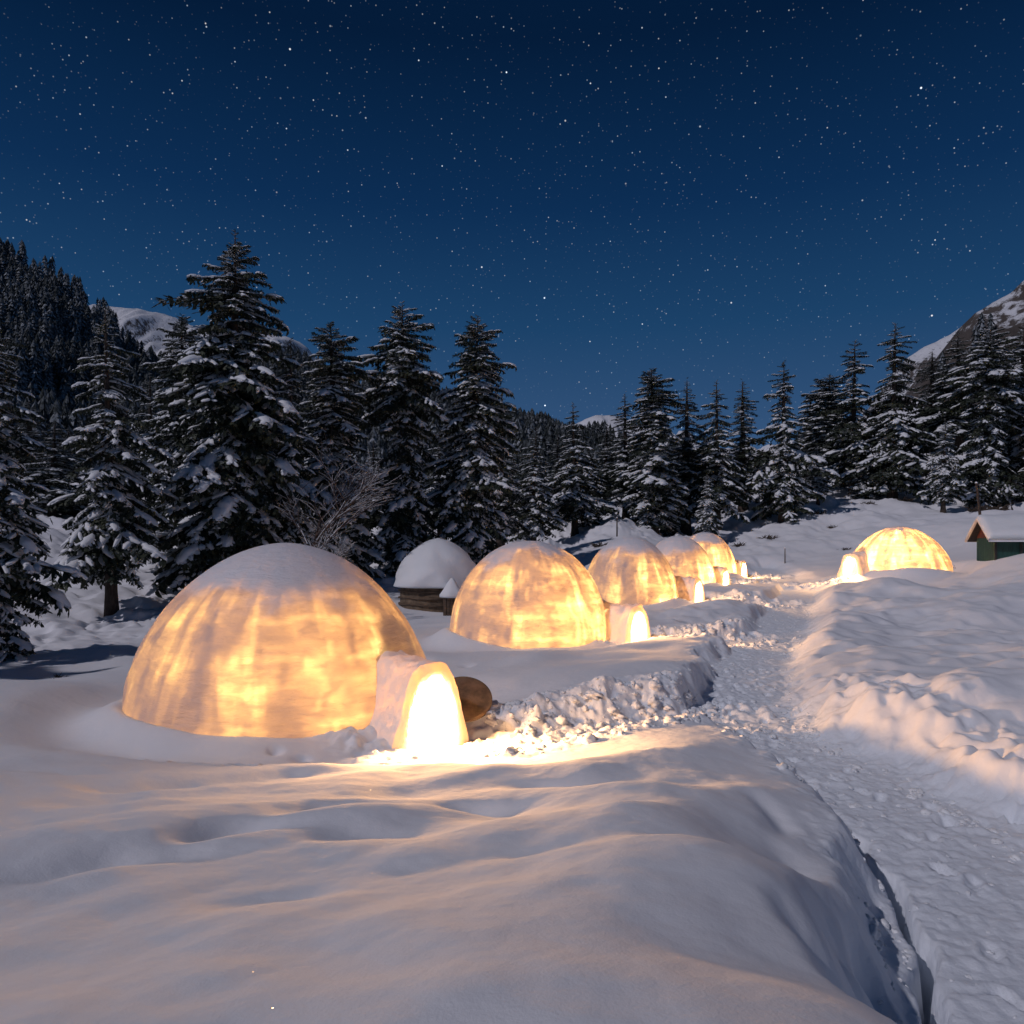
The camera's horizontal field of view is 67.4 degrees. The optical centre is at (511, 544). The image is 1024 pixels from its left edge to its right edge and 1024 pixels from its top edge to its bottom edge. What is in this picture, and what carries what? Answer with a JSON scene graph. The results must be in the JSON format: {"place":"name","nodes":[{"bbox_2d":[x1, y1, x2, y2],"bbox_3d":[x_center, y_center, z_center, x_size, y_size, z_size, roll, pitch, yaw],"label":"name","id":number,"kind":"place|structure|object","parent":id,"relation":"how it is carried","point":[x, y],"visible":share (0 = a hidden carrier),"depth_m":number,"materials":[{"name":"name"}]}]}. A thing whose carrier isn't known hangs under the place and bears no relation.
{"place":"outdoors","nodes":[
{"label":"outdoors","id":0,"kind":"place"},
{"bbox_2d":[1,311,121,463],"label":"wooded mountain","id":1,"kind":"structure","parent":0,"point":[56,387],"depth_m":258.45,"materials":[{"name":"plant"}]},
{"bbox_2d":[0,237,312,462],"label":"forest","id":2,"kind":"object","parent":1,"relation":"on","point":[58,307],"visible":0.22,"depth_m":283.48,"materials":[{"name":"green wood"}]},
{"bbox_2d":[89,304,360,383],"bbox_3d":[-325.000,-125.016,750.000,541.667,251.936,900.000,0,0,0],"label":"snowy peak","id":3,"kind":"structure","parent":0,"point":[142,325],"depth_m":750.64,"materials":[{"name":"white snow"}]},
{"bbox_2d":[0,361,1023,1023],"bbox_3d":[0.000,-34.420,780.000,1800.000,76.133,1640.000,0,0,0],"label":"snow ground","id":4,"kind":"structure","parent":0,"point":[704,871],"depth_m":6.27,"materials":[{"name":"white snow"}]},
{"bbox_2d":[2,402,65,477],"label":"fir tree","id":5,"kind":"object","parent":4,"relation":"on","point":[28,430],"visible":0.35,"depth_m":59.70,"materials":[{"name":"green plant"}]},
{"bbox_2d":[0,322,87,662],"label":"fir tree","id":6,"kind":"object","parent":4,"relation":"on","point":[20,527],"visible":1,"depth_m":20.47,"materials":[{"name":"green plant"}]},
{"bbox_2d":[21,421,90,516],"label":"fir tree","id":7,"kind":"object","parent":4,"relation":"on","point":[50,476],"visible":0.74,"depth_m":47.74,"materials":[{"name":"green plant"}]},
{"bbox_2d":[57,429,79,467],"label":"fir tree","id":8,"kind":"object","parent":4,"relation":"on","point":[70,449],"visible":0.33,"depth_m":81.67,"materials":[{"name":"green plant"}]},
{"bbox_2d":[71,445,102,468],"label":"fir tree","id":9,"kind":"object","parent":4,"relation":"on","point":[86,453],"visible":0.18,"depth_m":82.02,"materials":[{"name":"green plant"}]},
{"bbox_2d":[45,308,180,616],"bbox_3d":[-15.600,-2.921,30.103,5.381,12.593,5.227,0,1,43],"label":"fir tree","id":10,"kind":"object","parent":4,"relation":"on","point":[118,520],"visible":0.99,"depth_m":29.41,"materials":[{"name":"green plant"}]},
{"bbox_2d":[124,372,169,507],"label":"fir tree","id":11,"kind":"object","parent":4,"relation":"on","point":[148,415],"visible":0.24,"depth_m":51.43,"materials":[{"name":"green plant"}]},
{"bbox_2d":[128,314,209,568],"bbox_3d":[-16.673,-5.049,39.146,5.316,13.462,4.554,0,0,-5],"label":"fir tree","id":12,"kind":"object","parent":4,"relation":"on","point":[167,421],"visible":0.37,"depth_m":38.43,"materials":[{"name":"green plant"}]},
{"bbox_2d":[123,229,322,597],"bbox_3d":[-12.176,-5.588,34.462,8.510,16.617,8.190,0,0,41],"label":"fir tree","id":13,"kind":"object","parent":4,"relation":"on","point":[227,481],"visible":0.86,"depth_m":32.69,"materials":[{"name":"green plant"}]},
{"bbox_2d":[122,543,468,750],"bbox_3d":[-3.566,1.605,13.202,5.819,3.290,5.112,0,0,0],"label":"igloo","id":14,"kind":"object","parent":4,"relation":"on","point":[284,640],"visible":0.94,"depth_m":11.33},
{"bbox_2d":[243,337,351,555],"bbox_3d":[-10.356,-3.602,35.430,5.246,12.077,4.557,2,2,38],"label":"fir tree","id":15,"kind":"object","parent":4,"relation":"on","point":[286,534],"visible":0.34,"depth_m":35.26,"materials":[{"name":"green plant"}]},
{"bbox_2d":[300,527,356,559],"bbox_3d":[-6.829,1.150,27.614,2.552,3.611,2.785,0,0,0],"label":"bare bush","id":16,"kind":"object","parent":4,"relation":"on","point":[339,550],"visible":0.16,"depth_m":27.75,"materials":[{"name":"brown plant"}]},
{"bbox_2d":[271,427,400,548],"bbox_3d":[-7.828,-1.442,33.534,5.348,8.219,7.180,0,0,-24],"label":"bare tree","id":17,"kind":"object","parent":4,"relation":"on","point":[329,524],"visible":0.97,"depth_m":32.80,"materials":[{"name":"brown plant"}]},
{"bbox_2d":[299,358,373,531],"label":"fir tree","id":18,"kind":"object","parent":4,"relation":"on","point":[305,422],"visible":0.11,"depth_m":49.53,"materials":[{"name":"green plant"}]},
{"bbox_2d":[295,321,387,578],"bbox_3d":[-8.862,-4.550,38.699,5.010,13.441,5.847,-2,1,-10],"label":"fir tree","id":19,"kind":"object","parent":4,"relation":"on","point":[337,416],"visible":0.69,"depth_m":38.23,"materials":[{"name":"green plant"}]},
{"bbox_2d":[359,441,385,529],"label":"fir tree","id":20,"kind":"object","parent":4,"relation":"on","point":[378,517],"visible":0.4,"depth_m":59.86,"materials":[{"name":"green plant"}]},
{"bbox_2d":[351,301,452,574],"bbox_3d":[-5.770,-5.645,42.159,5.638,15.638,5.818,-1,-1,33],"label":"fir tree","id":21,"kind":"object","parent":4,"relation":"on","point":[407,375],"visible":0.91,"depth_m":41.28,"materials":[{"name":"green plant"}]},
{"bbox_2d":[393,538,475,611],"bbox_3d":[-3.119,1.365,32.972,3.832,3.328,3.722,0,0,0],"label":"wooden hut","id":22,"kind":"object","parent":4,"relation":"on","point":[427,571],"visible":0.81,"depth_m":31.58,"materials":[{"name":"brown wood"}]},
{"bbox_2d":[419,434,449,534],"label":"fir tree","id":23,"kind":"object","parent":4,"relation":"on","point":[431,486],"visible":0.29,"depth_m":61.37,"materials":[{"name":"green plant"}]},
{"bbox_2d":[439,578,459,615],"bbox_3d":[-2.411,2.156,30.804,0.991,1.695,1.028,0,0,0],"label":"snow capped stack","id":24,"kind":"object","parent":4,"relation":"on","point":[449,592],"visible":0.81,"depth_m":30.55,"materials":[{"name":"white snow"}]},
{"bbox_2d":[423,314,518,564],"bbox_3d":[-2.258,-5.265,42.762,5.861,15.122,5.022,1,1,-15],"label":"fir tree","id":25,"kind":"object","parent":4,"relation":"on","point":[469,514],"visible":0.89,"depth_m":42.24,"materials":[{"name":"green plant"}]},
{"bbox_2d":[454,676,491,721],"bbox_3d":[-0.781,2.497,12.427,0.924,0.094,0.924,6,38,0],"label":"wooden disc","id":26,"kind":"object","parent":4,"relation":"on","point":[475,696],"visible":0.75,"depth_m":12.41,"materials":[{"name":"brown wood"}]},
{"bbox_2d":[486,393,530,546],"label":"fir tree","id":27,"kind":"object","parent":4,"relation":"on","point":[504,506],"visible":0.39,"depth_m":49.55,"materials":[{"name":"green plant"}]},
{"bbox_2d":[492,453,529,539],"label":"fir tree","id":28,"kind":"object","parent":4,"relation":"on","point":[516,508],"visible":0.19,"depth_m":65.63,"materials":[{"name":"green plant"}]},
{"bbox_2d":[505,427,567,541],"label":"fir tree","id":29,"kind":"object","parent":4,"relation":"on","point":[536,514],"visible":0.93,"depth_m":57.57,"materials":[{"name":"green plant"}]},
{"bbox_2d":[449,541,650,648],"bbox_3d":[0.760,1.536,22.633,5.236,3.329,4.904,0,0,-31],"label":"igloo","id":30,"kind":"object","parent":4,"relation":"on","point":[526,594],"visible":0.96,"depth_m":20.97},
{"bbox_2d":[538,436,567,511],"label":"fir tree","id":31,"kind":"object","parent":4,"relation":"on","point":[558,452],"visible":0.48,"depth_m":79.75,"materials":[{"name":"green plant"}]},
{"bbox_2d":[546,402,619,536],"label":"fir tree","id":32,"kind":"object","parent":4,"relation":"on","point":[574,500],"visible":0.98,"depth_m":61.54,"materials":[{"name":"green plant"}]},
{"bbox_2d":[589,542,606,546],"bbox_3d":[5.928,-0.085,52.034,1.306,0.464,1.198,0,0,13],"label":"dry shrub","id":33,"kind":"object","parent":4,"relation":"on","point":[596,545],"visible":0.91,"depth_m":51.80,"materials":[{"name":"plant"}]},
{"bbox_2d":[580,446,617,516],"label":"fir tree","id":34,"kind":"object","parent":4,"relation":"on","point":[596,484],"visible":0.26,"depth_m":65.53,"materials":[{"name":"green plant"}]},
{"bbox_2d":[591,424,624,500],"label":"fir tree","id":35,"kind":"object","parent":4,"relation":"on","point":[605,464],"visible":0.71,"depth_m":71.62,"materials":[{"name":"green plant"}]},
{"bbox_2d":[616,517,617,536],"bbox_3d":[7.793,-1.144,57.000,0.114,1.890,0.120,0,0,0],"label":"wooden pole","id":36,"kind":"object","parent":4,"relation":"on","point":[616,526],"visible":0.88,"depth_m":56.97,"materials":[{"name":"brown wood"}]},
{"bbox_2d":[598,391,641,518],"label":"fir tree","id":37,"kind":"object","parent":4,"relation":"on","point":[621,465],"visible":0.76,"depth_m":69.62,"materials":[{"name":"green plant"}]},
{"bbox_2d":[588,537,704,604],"bbox_3d":[5.254,1.252,32.305,4.973,3.196,4.045,0,0,-40],"label":"igloo","id":38,"kind":"object","parent":4,"relation":"on","point":[628,570],"visible":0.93,"depth_m":30.59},
{"bbox_2d":[619,368,693,536],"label":"fir tree","id":39,"kind":"object","parent":4,"relation":"on","point":[649,506],"visible":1,"depth_m":63.10,"materials":[{"name":"green plant"}]},
{"bbox_2d":[667,378,712,535],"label":"fir tree","id":40,"kind":"object","parent":4,"relation":"on","point":[688,473],"visible":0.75,"depth_m":66.57,"materials":[{"name":"green plant"}]},
{"bbox_2d":[655,536,730,584],"bbox_3d":[9.112,1.082,40.028,4.864,3.135,3.985,0,0,0],"label":"igloo","id":41,"kind":"object","parent":4,"relation":"on","point":[685,556],"visible":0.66,"depth_m":38.73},
{"bbox_2d":[693,472,723,535],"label":"fir tree","id":42,"kind":"object","parent":4,"relation":"on","point":[707,521],"visible":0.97,"depth_m":61.61,"materials":[{"name":"green plant"}]},
{"bbox_2d":[679,381,753,529],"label":"fir tree","id":43,"kind":"object","parent":4,"relation":"on","point":[727,488],"visible":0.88,"depth_m":65.23,"materials":[{"name":"green plant"}]},
{"bbox_2d":[690,532,747,576],"bbox_3d":[12.217,0.806,47.002,4.653,3.187,3.815,0,0,0],"label":"igloo","id":44,"kind":"object","parent":4,"relation":"on","point":[716,548],"visible":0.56,"depth_m":45.83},
{"bbox_2d":[730,541,744,546],"bbox_3d":[17.860,-0.072,60.051,1.664,0.442,0.933,0,0,13],"label":"dry shrub","id":45,"kind":"object","parent":4,"relation":"on","point":[738,545],"visible":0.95,"depth_m":59.83,"materials":[{"name":"plant"}]},
{"bbox_2d":[721,378,768,512],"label":"fir tree","id":46,"kind":"object","parent":4,"relation":"on","point":[744,454],"visible":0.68,"depth_m":73.62,"materials":[{"name":"green plant"}]},
{"bbox_2d":[478,574,1023,1023],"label":"snow chunks","id":47,"kind":"object","parent":4,"relation":"on","point":[666,719],"visible":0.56,"depth_m":12.20,"materials":[{"name":"white snow"}]},
{"bbox_2d":[758,534,777,538],"bbox_3d":[20.393,-0.635,61.066,1.806,0.416,1.584,0,0,34],"label":"dry shrub","id":48,"kind":"object","parent":4,"relation":"on","point":[769,537],"visible":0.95,"depth_m":60.75,"materials":[{"name":"plant"}]},
{"bbox_2d":[739,360,839,522],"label":"fir tree","id":49,"kind":"object","parent":4,"relation":"on","point":[778,489],"visible":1,"depth_m":65.10,"materials":[{"name":"green plant"}]},
{"bbox_2d":[789,392,817,479],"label":"fir tree","id":50,"kind":"object","parent":4,"relation":"on","point":[803,435],"visible":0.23,"depth_m":83.47,"materials":[{"name":"green plant"}]},
{"bbox_2d":[804,449,834,504],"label":"fir tree","id":51,"kind":"object","parent":4,"relation":"on","point":[819,483],"visible":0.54,"depth_m":69.64,"materials":[{"name":"green plant"}]},
{"bbox_2d":[813,509,826,513],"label":"dry shrub","id":52,"kind":"object","parent":4,"relation":"on","point":[825,511],"visible":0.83,"depth_m":65.74,"materials":[{"name":"brown plant"}]},
{"bbox_2d":[795,373,868,481],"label":"fir tree","id":53,"kind":"object","parent":4,"relation":"on","point":[823,397],"visible":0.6,"depth_m":79.32,"materials":[{"name":"green plant"}]},
{"bbox_2d":[806,339,890,495],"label":"fir tree","id":54,"kind":"object","parent":4,"relation":"on","point":[851,424],"visible":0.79,"depth_m":74.25,"materials":[{"name":"green plant"}]},
{"bbox_2d":[845,458,879,498],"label":"fir tree","id":55,"kind":"object","parent":4,"relation":"on","point":[857,486],"visible":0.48,"depth_m":71.53,"materials":[{"name":"green plant"}]},
{"bbox_2d":[822,322,955,504],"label":"fir tree","id":56,"kind":"object","parent":4,"relation":"on","point":[894,462],"visible":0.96,"depth_m":70.22,"materials":[{"name":"green plant"}]},
{"bbox_2d":[837,526,952,577],"bbox_3d":[20.038,0.456,39.856,5.035,2.888,5.397,0,0,35],"label":"igloo","id":57,"kind":"object","parent":4,"relation":"on","point":[894,547],"visible":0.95,"depth_m":38.51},
{"bbox_2d":[906,349,973,451],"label":"fir tree","id":58,"kind":"object","parent":4,"relation":"on","point":[932,369],"visible":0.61,"depth_m":85.83,"materials":[{"name":"green plant"}]},
{"bbox_2d":[916,420,968,512],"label":"fir tree","id":59,"kind":"object","parent":4,"relation":"on","point":[946,486],"visible":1,"depth_m":63.41,"materials":[{"name":"green plant"}]},
{"bbox_2d":[905,330,983,450],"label":"fir tree","id":60,"kind":"object","parent":4,"relation":"on","point":[963,425],"visible":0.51,"depth_m":83.40,"materials":[{"name":"green plant"}]},
{"bbox_2d":[963,504,986,511],"bbox_3d":[36.239,-2.950,60.130,1.875,0.758,2.697,0,0,24],"label":"dry shrub","id":61,"kind":"object","parent":4,"relation":"on","point":[974,509],"visible":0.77,"depth_m":59.64,"materials":[{"name":"brown plant"}]},
{"bbox_2d":[975,482,980,514],"bbox_3d":[27.431,-1.566,45.000,0.621,4.298,0.180,0,0,0],"label":"wooden pole","id":62,"kind":"object","parent":4,"relation":"on","point":[978,498],"visible":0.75,"depth_m":44.94,"materials":[{"name":"brown wood"}]},
{"bbox_2d":[935,326,1023,507],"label":"fir tree","id":63,"kind":"object","parent":4,"relation":"on","point":[987,381],"visible":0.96,"depth_m":66.89,"materials":[{"name":"green plant"}]},
{"bbox_2d":[965,514,1023,560],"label":"wooden shed","id":64,"kind":"structure","parent":4,"relation":"on","point":[995,537],"depth_m":37.65,"materials":[{"name":"green paint"}]},
{"bbox_2d":[982,502,1013,510],"bbox_3d":[40.234,-3.174,64.325,2.836,0.755,2.846,0,0,0],"label":"dry shrub","id":65,"kind":"object","parent":4,"relation":"on","point":[1006,506],"visible":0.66,"depth_m":63.67,"materials":[{"name":"plant"}]},
{"bbox_2d":[993,321,1023,492],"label":"fir tree","id":66,"kind":"object","parent":4,"relation":"on","point":[1015,444],"visible":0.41,"depth_m":69.17,"materials":[{"name":"green plant"}]},
{"bbox_2d":[1011,415,1023,477],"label":"fir tree","id":67,"kind":"object","parent":4,"relation":"on","point":[1021,453],"visible":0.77,"depth_m":67.68,"materials":[{"name":"green plant"}]},
{"bbox_2d":[0,0,1023,449],"label":"sky","id":68,"kind":"structure","parent":0,"point":[704,192],"materials":[{"name":"blue"}]},
{"bbox_2d":[576,415,776,459],"bbox_3d":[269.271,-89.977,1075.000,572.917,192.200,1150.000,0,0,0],"label":"snowy peak","id":69,"kind":"structure","parent":0,"point":[608,418],"depth_m":1058.35,"materials":[{"name":"white snow"}]},
{"bbox_2d":[896,497,915,501],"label":"dry shrub","id":70,"kind":"object","parent":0,"point":[905,499],"visible":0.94,"depth_m":68.79,"materials":[{"name":"plant"}]},
{"bbox_2d":[862,329,957,421],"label":"snowy peak","id":71,"kind":"structure","parent":0,"point":[920,355],"depth_m":509.93,"materials":[{"name":"white snow"}]},
{"bbox_2d":[904,281,1023,401],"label":"rocky mountain","id":72,"kind":"structure","parent":0,"point":[1007,312],"depth_m":205.37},
{"bbox_2d":[935,312,996,385],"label":"forest","id":73,"kind":"object","parent":72,"relation":"on","point":[977,329],"visible":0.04,"depth_m":196.68,"materials":[{"name":"green wood"}]},
{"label":"wooded mountain","id":74,"kind":"structure","parent":0,"visible":0},
{"bbox_2d":[117,348,734,499],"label":"forest","id":75,"kind":"object","parent":74,"relation":"on","point":[549,429],"visible":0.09,"depth_m":265.54,"materials":[{"name":"green wood"}]}
]}

